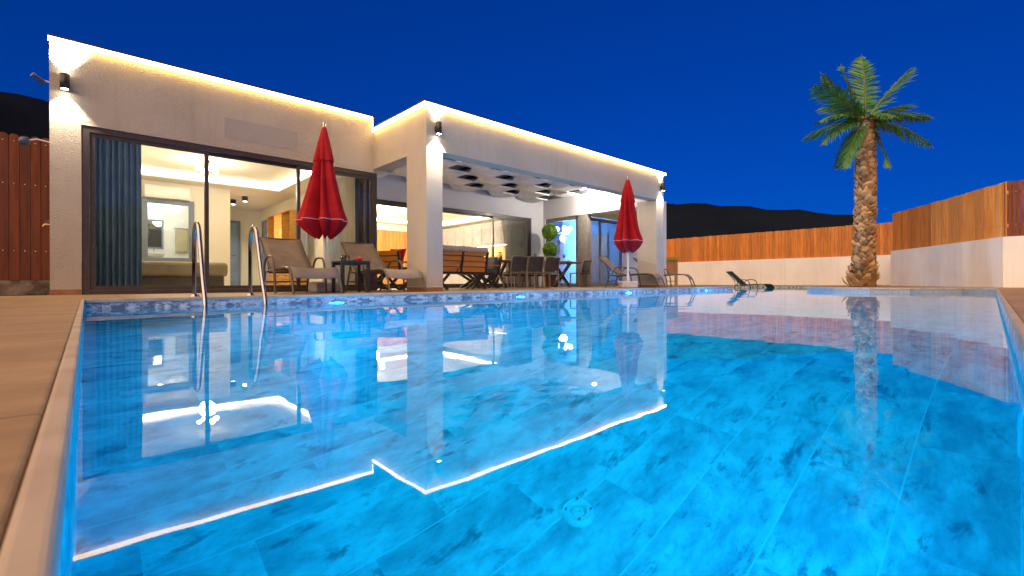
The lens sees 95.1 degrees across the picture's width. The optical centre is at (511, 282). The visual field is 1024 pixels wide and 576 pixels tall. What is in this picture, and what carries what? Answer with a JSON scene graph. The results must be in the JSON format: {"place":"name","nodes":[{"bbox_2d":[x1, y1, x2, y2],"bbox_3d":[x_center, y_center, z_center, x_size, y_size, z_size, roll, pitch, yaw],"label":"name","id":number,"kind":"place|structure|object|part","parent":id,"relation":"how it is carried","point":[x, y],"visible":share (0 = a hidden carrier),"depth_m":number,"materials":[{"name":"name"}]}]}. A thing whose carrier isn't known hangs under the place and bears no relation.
{"place":"outdoors","nodes":[
{"label":"outdoors","id":0,"kind":"place"},
{"bbox_2d":[0,92,877,280],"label":"hills","id":1,"kind":"structure","parent":0,"point":[23,115],"depth_m":119.21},
{"bbox_2d":[0,285,1023,313],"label":"pool deck","id":2,"kind":"structure","parent":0,"point":[8,303],"depth_m":6.85,"materials":[{"name":"stone"}]},
{"bbox_2d":[259,237,342,293],"bbox_3d":[-3.247,-0.281,7.109,0.763,0.895,1.719,0,0,-42],"label":"sun lounger","id":3,"kind":"object","parent":2,"relation":"on","point":[282,255],"visible":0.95,"depth_m":7.36,"materials":[{"name":"beige fabric"}]},
{"bbox_2d":[296,122,347,291],"bbox_3d":[-3.041,-1.215,7.559,0.799,2.750,0.759,0,0,-42],"label":"parasol","id":4,"kind":"object","parent":2,"relation":"on","point":[321,212],"visible":0.99,"depth_m":7.41,"materials":[{"name":"red fabric"}]},
{"bbox_2d":[331,260,369,292],"bbox_3d":[-2.525,-0.086,7.344,0.460,0.490,0.400,0,0,-42],"label":"side table","id":5,"kind":"object","parent":2,"relation":"on","point":[342,263],"visible":0.96,"depth_m":7.32,"materials":[{"name":"metal"}]},
{"bbox_2d":[47,33,666,294],"bbox_3d":[-2.250,-1.552,14.192,16.535,3.427,10.640,0,0,-42],"label":"villa","id":6,"kind":"object","parent":2,"relation":"on","point":[423,186],"visible":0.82,"depth_m":8.74,"materials":[{"name":"paint"}]},
{"bbox_2d":[18,137,48,144],"bbox_3d":[-6.577,-1.925,6.457,0.323,0.120,0.124,0,0,-42],"label":"floodlight","id":7,"kind":"object","parent":6,"relation":"attached to","point":[24,140],"visible":0.94,"depth_m":6.37,"materials":[{"name":"plastic"}]},
{"bbox_2d":[30,72,48,84],"bbox_3d":[-6.225,-2.681,6.181,0.068,0.122,0.197,0,0,21],"label":"security camera","id":8,"kind":"object","parent":6,"relation":"attached to","point":[35,76],"visible":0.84,"depth_m":6.15,"materials":[{"name":"white plastic"}]},
{"bbox_2d":[60,72,69,90],"bbox_3d":[-5.957,-2.667,6.240,0.100,0.200,0.134,0,0,-42],"label":"wall lamp","id":9,"kind":"object","parent":6,"relation":"attached to","point":[64,81],"visible":1,"depth_m":6.20,"materials":[{"name":"metal"}]},
{"bbox_2d":[95,138,141,285],"bbox_3d":[-5.817,-1.048,6.907,0.560,2.400,0.109,0,0,-42],"label":"curtain","id":10,"kind":"object","parent":6,"relation":"hanging from","point":[118,235],"visible":0.71,"depth_m":6.91,"materials":[{"name":"fabric"}]},
{"bbox_2d":[81,261,227,285],"bbox_3d":[-6.520,-0.337,8.539,2.035,1.000,1.700,0,0,-42],"label":"sofa","id":11,"kind":"object","parent":6,"relation":"on","point":[162,273],"visible":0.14,"depth_m":8.11,"materials":[{"name":"beige fabric"}]},
{"bbox_2d":[148,219,163,248],"bbox_3d":[-9.319,-1.242,12.060,0.560,0.750,0.030,0,0,-42],"label":"bathroom mirror","id":12,"kind":"object","parent":6,"relation":"attached to","point":[155,234],"visible":0.59,"depth_m":12.14,"materials":[{"name":"grey mirror"}]},
{"bbox_2d":[148,248,165,257],"bbox_3d":[-9.119,-0.351,11.949,1.100,1.042,0.460,0,0,-42],"label":"bathroom basin","id":13,"kind":"object","parent":6,"relation":"on","point":[155,254],"visible":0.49,"depth_m":11.83,"materials":[{"name":"white ceramic"}]},
{"bbox_2d":[144,184,189,201],"bbox_3d":[-7.807,-2.022,10.615,0.840,0.280,0.208,0,0,-42],"label":"air conditioner","id":14,"kind":"object","parent":6,"relation":"attached to","point":[166,192],"visible":1,"depth_m":10.53,"materials":[{"name":"white plastic"}]},
{"bbox_2d":[141,197,193,261],"bbox_3d":[-7.861,-1.171,10.721,0.980,1.440,0.106,0,0,-42],"label":"interior window","id":15,"kind":"structure","parent":6,"relation":"attached to","point":[144,207],"depth_m":10.56,"materials":[{"name":"glass"}]},
{"bbox_2d":[141,197,193,261],"bbox_3d":[-7.839,-1.171,10.697,0.980,1.440,0.040,0,0,-42],"label":"window frame","id":16,"kind":"structure","parent":15,"relation":"in","point":[144,201],"depth_m":10.56,"materials":[{"name":"white paint"}]},
{"bbox_2d":[175,228,187,252],"bbox_3d":[-8.810,-1.107,12.497,0.360,0.658,0.043,0,0,-42],"label":"hanging towel","id":17,"kind":"object","parent":6,"relation":"hanging from","point":[181,240],"visible":0.94,"depth_m":12.49,"materials":[{"name":"beige fabric"}]},
{"bbox_2d":[195,160,217,175],"bbox_3d":[-6.142,-2.297,9.434,0.326,0.300,0.325,0,0,-15],"label":"chandelier","id":18,"kind":"object","parent":6,"relation":"hanging from","point":[201,170],"visible":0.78,"depth_m":9.36,"materials":[{"name":"glass"}]},
{"bbox_2d":[81,125,376,294],"bbox_3d":[-4.319,-0.996,7.907,4.340,2.328,0.090,0,0,-42],"label":"sliding door","id":19,"kind":"structure","parent":6,"relation":"in","point":[88,133],"depth_m":7.18,"materials":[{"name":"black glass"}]},
{"bbox_2d":[230,199,235,204],"bbox_3d":[-7.708,-2.215,12.949,0.120,0.134,0.120,0,0,-42],"label":"ceiling spot","id":20,"kind":"object","parent":6,"relation":"attached to","point":[232,201],"visible":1,"depth_m":12.92,"materials":[{"name":"black plastic"}]},
{"bbox_2d":[230,220,240,284],"bbox_3d":[-8.858,-0.870,14.341,0.960,2.080,0.109,0,0,-42],"label":"interior door","id":21,"kind":"structure","parent":6,"relation":"attached to","point":[235,258],"depth_m":14.57,"materials":[{"name":"silver metal"}]},
{"bbox_2d":[230,260,233,280],"bbox_3d":[-8.849,-0.355,14.334,0.580,0.650,0.007,0,0,-42],"label":"door panel","id":22,"kind":"structure","parent":21,"relation":"in","point":[231,261],"depth_m":14.50,"materials":[{"name":"grey"}]},
{"bbox_2d":[230,228,233,254],"bbox_3d":[-8.852,-1.255,14.334,0.580,0.850,0.007,0,0,-42],"label":"door panel","id":23,"kind":"structure","parent":21,"relation":"in","point":[231,229],"depth_m":14.49,"materials":[{"name":"grey wood"}]},
{"bbox_2d":[230,223,237,284],"bbox_3d":[-8.867,-0.835,14.352,0.820,1.990,0.040,0,0,-42],"label":"door leaf","id":24,"kind":"structure","parent":21,"relation":"in","point":[232,225],"depth_m":14.57,"materials":[{"name":"grey wood"}]},
{"bbox_2d":[242,196,247,201],"bbox_3d":[-7.113,-2.217,12.477,0.120,0.134,0.120,0,0,-42],"label":"ceiling spot","id":25,"kind":"object","parent":6,"relation":"attached to","point":[244,198],"visible":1,"depth_m":12.43,"materials":[{"name":"black plastic"}]},
{"bbox_2d":[262,219,266,284],"bbox_3d":[-7.463,-0.875,14.336,0.109,2.080,0.960,0,0,-42],"label":"interior door","id":26,"kind":"structure","parent":6,"relation":"attached to","point":[264,228],"depth_m":14.49,"materials":[{"name":"wood"}]},
{"bbox_2d":[263,222,266,284],"bbox_3d":[-7.474,-0.840,14.326,0.040,1.990,0.820,0,0,-42],"label":"door leaf","id":27,"kind":"structure","parent":26,"relation":"in","point":[264,224],"depth_m":14.42,"materials":[{"name":"wood"}]},
{"bbox_2d":[267,209,306,284],"bbox_3d":[-5.933,-0.814,12.325,0.461,1.950,1.912,0,0,-42],"label":"wardrobe","id":28,"kind":"object","parent":6,"relation":"on","point":[281,225],"visible":0.42,"depth_m":12.04,"materials":[{"name":"brown wood"}]},
{"bbox_2d":[301,228,308,257],"bbox_3d":[-5.046,-1.067,11.520,0.230,0.979,0.410,0,0,-42],"label":"hanging robe","id":29,"kind":"object","parent":6,"relation":"hanging from","point":[304,237],"visible":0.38,"depth_m":11.40,"materials":[{"name":"fabric"}]},
{"bbox_2d":[326,177,339,281],"bbox_3d":[-3.933,-1.053,10.315,0.113,2.400,0.720,0,0,-42],"label":"curtain","id":30,"kind":"object","parent":6,"relation":"hanging from","point":[333,249],"visible":0.23,"depth_m":10.26,"materials":[{"name":"beige fabric"}]},
{"bbox_2d":[338,176,354,284],"bbox_3d":[-3.398,-1.055,9.774,0.114,2.400,0.900,0,0,-42],"label":"curtain","id":31,"kind":"object","parent":6,"relation":"hanging from","point":[347,193],"visible":0.51,"depth_m":9.77,"materials":[{"name":"beige fabric"}]},
{"bbox_2d":[355,178,359,284],"bbox_3d":[-3.105,-1.056,9.399,0.087,2.400,0.062,0,0,-21],"label":"curtain","id":32,"kind":"object","parent":6,"relation":"hanging from","point":[357,236],"visible":0.52,"depth_m":9.39,"materials":[{"name":"beige fabric"}]},
{"bbox_2d":[359,179,369,287],"bbox_3d":[-3.022,-0.985,9.607,0.090,2.298,0.345,0,0,-42],"label":"sliding door","id":33,"kind":"structure","parent":6,"relation":"in","point":[364,230],"depth_m":9.60,"materials":[{"name":"glass"}]},
{"bbox_2d":[435,121,441,134],"bbox_3d":[-1.247,-2.601,7.925,0.100,0.200,0.134,0,0,-42],"label":"wall lamp","id":34,"kind":"object","parent":6,"relation":"attached to","point":[438,128],"visible":1,"depth_m":7.88,"materials":[{"name":"metal"}]},
{"bbox_2d":[377,199,530,288],"bbox_3d":[-1.744,-0.974,13.412,6.355,2.268,0.090,0,0,-42],"label":"sliding door","id":35,"kind":"structure","parent":6,"relation":"in","point":[515,231],"depth_m":14.86,"materials":[{"name":"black glass"}]},
{"bbox_2d":[443,223,503,283],"bbox_3d":[-1.626,-1.002,18.326,0.628,2.300,5.055,0,0,-42],"label":"kitchen unit","id":36,"kind":"object","parent":6,"relation":"on","point":[477,236],"visible":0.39,"depth_m":18.08,"materials":[{"name":"wood"}]},
{"bbox_2d":[561,246,562,282],"bbox_3d":[1.326,-0.836,19.791,1.900,1.950,0.592,0,0,-42],"label":"wardrobe cabinet","id":37,"kind":"object","parent":6,"relation":"on","point":[562,265],"visible":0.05,"depth_m":20.17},
{"bbox_3d":[2.005,-0.843,20.026,0.560,1.800,0.021,0,0,-42],"label":"cupboard door","id":38,"kind":"part","parent":37,"relation":"part of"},
{"bbox_2d":[546,215,577,286],"bbox_3d":[1.655,-0.982,15.368,0.090,2.265,1.410,0,0,-42],"label":"sliding door","id":39,"kind":"structure","parent":6,"relation":"in","point":[559,223],"depth_m":15.38,"materials":[{"name":"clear glass"}]},
{"bbox_2d":[564,226,571,234],"bbox_3d":[1.983,-2.201,18.405,0.693,0.700,0.665,0,0,-42],"label":"chandelier","id":40,"kind":"object","parent":6,"relation":"hanging from","point":[568,228],"visible":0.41,"depth_m":18.28,"materials":[{"name":"white plastic"}]},
{"bbox_2d":[591,217,622,286],"bbox_3d":[3.038,-0.989,15.746,2.240,2.270,0.090,0,0,-42],"label":"sliding door","id":41,"kind":"structure","parent":6,"relation":"in","point":[603,231],"depth_m":15.82,"materials":[{"name":"clear glass"}]},
{"bbox_2d":[660,183,664,190],"bbox_3d":[4.128,-2.607,12.850,0.100,0.200,0.134,0,0,-42],"label":"wall lamp","id":42,"kind":"object","parent":6,"relation":"attached to","point":[662,186],"visible":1,"depth_m":12.80,"materials":[{"name":"metal"}]},
{"bbox_2d":[340,242,426,292],"bbox_3d":[-2.245,-0.284,8.026,1.719,0.895,0.763,0,0,44],"label":"sun lounger","id":43,"kind":"object","parent":2,"relation":"on","point":[364,251],"visible":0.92,"depth_m":8.24,"materials":[{"name":"beige fabric"}]},
{"bbox_2d":[377,250,406,289],"bbox_3d":[-2.670,-0.247,10.475,0.900,0.869,0.855,0,0,17],"label":"outdoor armchair","id":44,"kind":"object","parent":2,"relation":"on","point":[386,257],"visible":0.3,"depth_m":10.08,"materials":[{"name":"wood"}]},
{"bbox_2d":[390,248,406,264],"bbox_3d":[-2.569,-0.557,10.424,0.420,0.420,0.134,0,-22,20],"label":"pillow","id":45,"kind":"object","parent":44,"relation":"on","point":[402,253],"visible":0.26,"depth_m":10.37,"materials":[{"name":"red fabric"}]},
{"bbox_2d":[443,251,488,289],"bbox_3d":[-1.316,-0.251,10.360,1.480,0.869,0.866,0,0,-42],"label":"outdoor sofa","id":46,"kind":"object","parent":2,"relation":"on","point":[469,263],"visible":0.68,"depth_m":10.20,"materials":[{"name":"wood"}]},
{"bbox_2d":[443,245,487,252],"bbox_3d":[-1.099,-0.694,10.124,1.326,0.182,0.250,0,0,-42],"label":"fleece throw","id":47,"kind":"object","parent":46,"relation":"on","point":[446,248],"visible":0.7,"depth_m":10.07,"materials":[{"name":"fur"}]},
{"bbox_2d":[458,256,501,287],"bbox_3d":[-0.839,-0.253,12.456,0.855,0.869,0.850,0,0,-42],"label":"outdoor armchair","id":48,"kind":"object","parent":2,"relation":"on","point":[494,263],"visible":0.52,"depth_m":12.42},
{"bbox_2d":[0,285,1023,550],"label":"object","id":49,"kind":"object","parent":2,"relation":"on","point":[34,337],"visible":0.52,"depth_m":0.83,"materials":[{"name":"stone"}]},
{"bbox_2d":[189,221,267,307],"bbox_3d":[-3.181,0.315,5.278,0.674,1.992,0.742,0,0,-42],"label":"pool ladder","id":50,"kind":"object","parent":49,"relation":"attached to","point":[196,235],"visible":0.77,"depth_m":5.30,"materials":[{"name":"silver metal"}]},
{"bbox_2d":[503,256,527,287],"bbox_3d":[0.101,-0.266,12.453,0.495,0.846,0.562,0,0,-28],"label":"dining chair","id":51,"kind":"object","parent":2,"relation":"on","point":[518,263],"visible":0.99,"depth_m":12.27,"materials":[{"name":"brown wicker"}]},
{"bbox_2d":[507,264,528,286],"bbox_3d":[0.168,-0.266,14.153,0.495,0.846,0.562,0,0,-29],"label":"dining chair","id":52,"kind":"object","parent":2,"relation":"on","point":[508,265],"visible":0.33,"depth_m":14.18,"materials":[{"name":"brown wicker"}]},
{"bbox_2d":[519,256,544,287],"bbox_3d":[0.548,-0.268,12.673,0.495,0.846,0.562,0,0,-27],"label":"dining chair","id":53,"kind":"object","parent":2,"relation":"on","point":[535,263],"visible":0.98,"depth_m":12.49,"materials":[{"name":"brown wicker"}]},
{"bbox_2d":[492,260,581,287],"bbox_3d":[0.575,-0.214,13.508,2.900,0.786,0.900,0,0,-29],"label":"dining table","id":54,"kind":"object","parent":2,"relation":"on","point":[561,274],"visible":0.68,"depth_m":13.60,"materials":[{"name":"brown wood"}]},
{"bbox_2d":[529,271,550,286],"bbox_3d":[0.843,-0.268,14.519,0.495,0.846,0.562,0,0,-30],"label":"dining chair","id":55,"kind":"object","parent":2,"relation":"on","point":[537,278],"visible":0.22,"depth_m":14.40,"materials":[{"name":"beige metal"}]},
{"bbox_2d":[536,257,560,287],"bbox_3d":[0.999,-0.269,12.940,0.495,0.846,0.563,0,0,-30],"label":"dining chair","id":56,"kind":"object","parent":2,"relation":"on","point":[551,263],"visible":0.95,"depth_m":12.76,"materials":[{"name":"brown wicker"}]},
{"bbox_2d":[542,223,557,286],"bbox_3d":[1.223,-0.882,15.069,0.582,2.067,0.579,0,0,-42],"label":"topiary","id":57,"kind":"object","parent":2,"relation":"on","point":[549,232],"visible":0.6,"depth_m":14.93,"materials":[{"name":"plant"}]},
{"bbox_2d":[570,259,592,286],"bbox_3d":[2.129,-0.272,14.294,0.562,0.846,0.495,0,0,-29],"label":"dining chair","id":58,"kind":"object","parent":2,"relation":"on","point":[586,266],"visible":0.98,"depth_m":14.35,"materials":[{"name":"brown wicker"}]},
{"bbox_2d":[614,176,643,287],"bbox_3d":[2.836,-1.232,11.478,0.759,2.750,0.799,0,0,0],"label":"parasol","id":59,"kind":"object","parent":2,"relation":"on","point":[628,238],"visible":1,"depth_m":11.35,"materials":[{"name":"fabric"}]},
{"bbox_2d":[597,256,665,287],"bbox_3d":[3.267,-0.301,12.878,1.719,0.895,0.763,0,0,32],"label":"sun lounger","id":60,"kind":"object","parent":2,"relation":"on","point":[617,271],"visible":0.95,"depth_m":12.92,"materials":[{"name":"beige fabric"}]},
{"bbox_2d":[633,258,695,286],"bbox_3d":[4.544,-0.304,14.019,1.719,0.895,0.763,0,0,28],"label":"sun lounger","id":61,"kind":"object","parent":2,"relation":"on","point":[687,275],"visible":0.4,"depth_m":13.69,"materials":[{"name":"brown metal"}]},
{"bbox_2d":[666,257,678,285],"bbox_3d":[5.565,-0.382,16.902,0.788,1.040,0.546,0,0,13],"label":"wooden stand","id":62,"kind":"object","parent":2,"relation":"on","point":[672,264],"visible":0.43,"depth_m":16.64,"materials":[{"name":"brown wood"}]},
{"bbox_2d":[667,255,890,284],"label":"garden wall","id":63,"kind":"structure","parent":2,"relation":"on","point":[814,271],"depth_m":21.00,"materials":[{"name":"white paint"}]},
{"bbox_2d":[666,222,892,261],"bbox_3d":[10.363,-1.683,22.928,0.132,1.263,13.200,0,0,-42],"label":"wood fence","id":64,"kind":"object","parent":63,"relation":"on","point":[819,242],"visible":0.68,"depth_m":21.13,"materials":[{"name":"brown wood"}]},
{"bbox_2d":[802,54,934,286],"bbox_3d":[9.943,-3.180,13.228,3.343,6.638,2.328,0,0,10],"label":"palm tree","id":65,"kind":"object","parent":2,"relation":"on","point":[859,142],"visible":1,"depth_m":12.91,"materials":[{"name":"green plant"}]},
{"bbox_2d":[891,236,1023,287],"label":"garden wall","id":66,"kind":"structure","parent":2,"relation":"on","point":[995,262],"depth_m":12.29,"materials":[{"name":"white paint"}]},
{"bbox_2d":[893,203,930,250],"bbox_3d":[12.770,-1.709,14.940,0.132,1.282,2.141,0,0,15],"label":"wood fence","id":67,"kind":"object","parent":66,"relation":"on","point":[911,228],"visible":0.99,"depth_m":14.83,"materials":[{"name":"brown wood"}]},
{"bbox_2d":[931,182,1008,245],"bbox_3d":[12.016,-1.707,12.387,0.132,1.282,3.172,0,0,18],"label":"wood fence","id":68,"kind":"object","parent":66,"relation":"on","point":[978,214],"visible":1,"depth_m":12.13,"materials":[{"name":"brown wood"}]},
{"bbox_2d":[1004,180,1023,236],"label":"wood fence","id":69,"kind":"object","parent":66,"relation":"on","point":[1015,208],"visible":0.99,"depth_m":10.80,"materials":[{"name":"brown wood"}]},
{"bbox_2d":[0,0,1023,222],"label":"sky","id":70,"kind":"structure","parent":0,"point":[712,96],"materials":[{"name":"blue"}]},
{"bbox_2d":[58,287,1023,575],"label":"water","id":71,"kind":"structure","parent":0,"point":[754,431],"depth_m":0.77,"materials":[{"name":"teal liquid"}]},
{"bbox_2d":[84,288,1023,360],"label":"pool wall","id":72,"kind":"structure","parent":0,"point":[120,305],"depth_m":6.04,"materials":[{"name":"tile"}]},
{"bbox_2d":[0,285,1023,575],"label":"coping","id":73,"kind":"object","parent":72,"relation":"on","point":[32,543],"visible":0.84,"depth_m":0.41,"materials":[{"name":"beige stone"}]},
{"bbox_2d":[733,286,812,287],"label":"pool wall","id":74,"kind":"structure","parent":0,"point":[780,286],"depth_m":19.52,"materials":[{"name":"tile"}]},
{"bbox_2d":[807,288,996,292],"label":"pool wall","id":75,"kind":"structure","parent":0,"point":[907,291],"depth_m":10.51,"materials":[{"name":"tile"}]},
{"label":"ground","id":76,"kind":"structure","parent":0,"visible":0},
{"bbox_2d":[0,281,49,295],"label":"stone wall","id":77,"kind":"structure","parent":76,"relation":"on","point":[10,288],"depth_m":6.63,"materials":[{"name":"brown stone"}]},
{"bbox_2d":[0,132,49,279],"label":"wood fence","id":78,"kind":"object","parent":77,"relation":"on","point":[16,251],"visible":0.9,"depth_m":6.71,"materials":[{"name":"brown wood"}]},
{"label":"pool shelf","id":79,"kind":"structure","parent":0,"visible":0},
{"bbox_2d":[726,271,774,287],"bbox_3d":[9.676,0.000,18.978,1.719,0.895,0.763,0,0,6],"label":"sun lounger","id":80,"kind":"object","parent":79,"relation":"on","point":[733,275],"visible":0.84,"depth_m":18.91,"materials":[{"name":"brown metal"}]}
]}

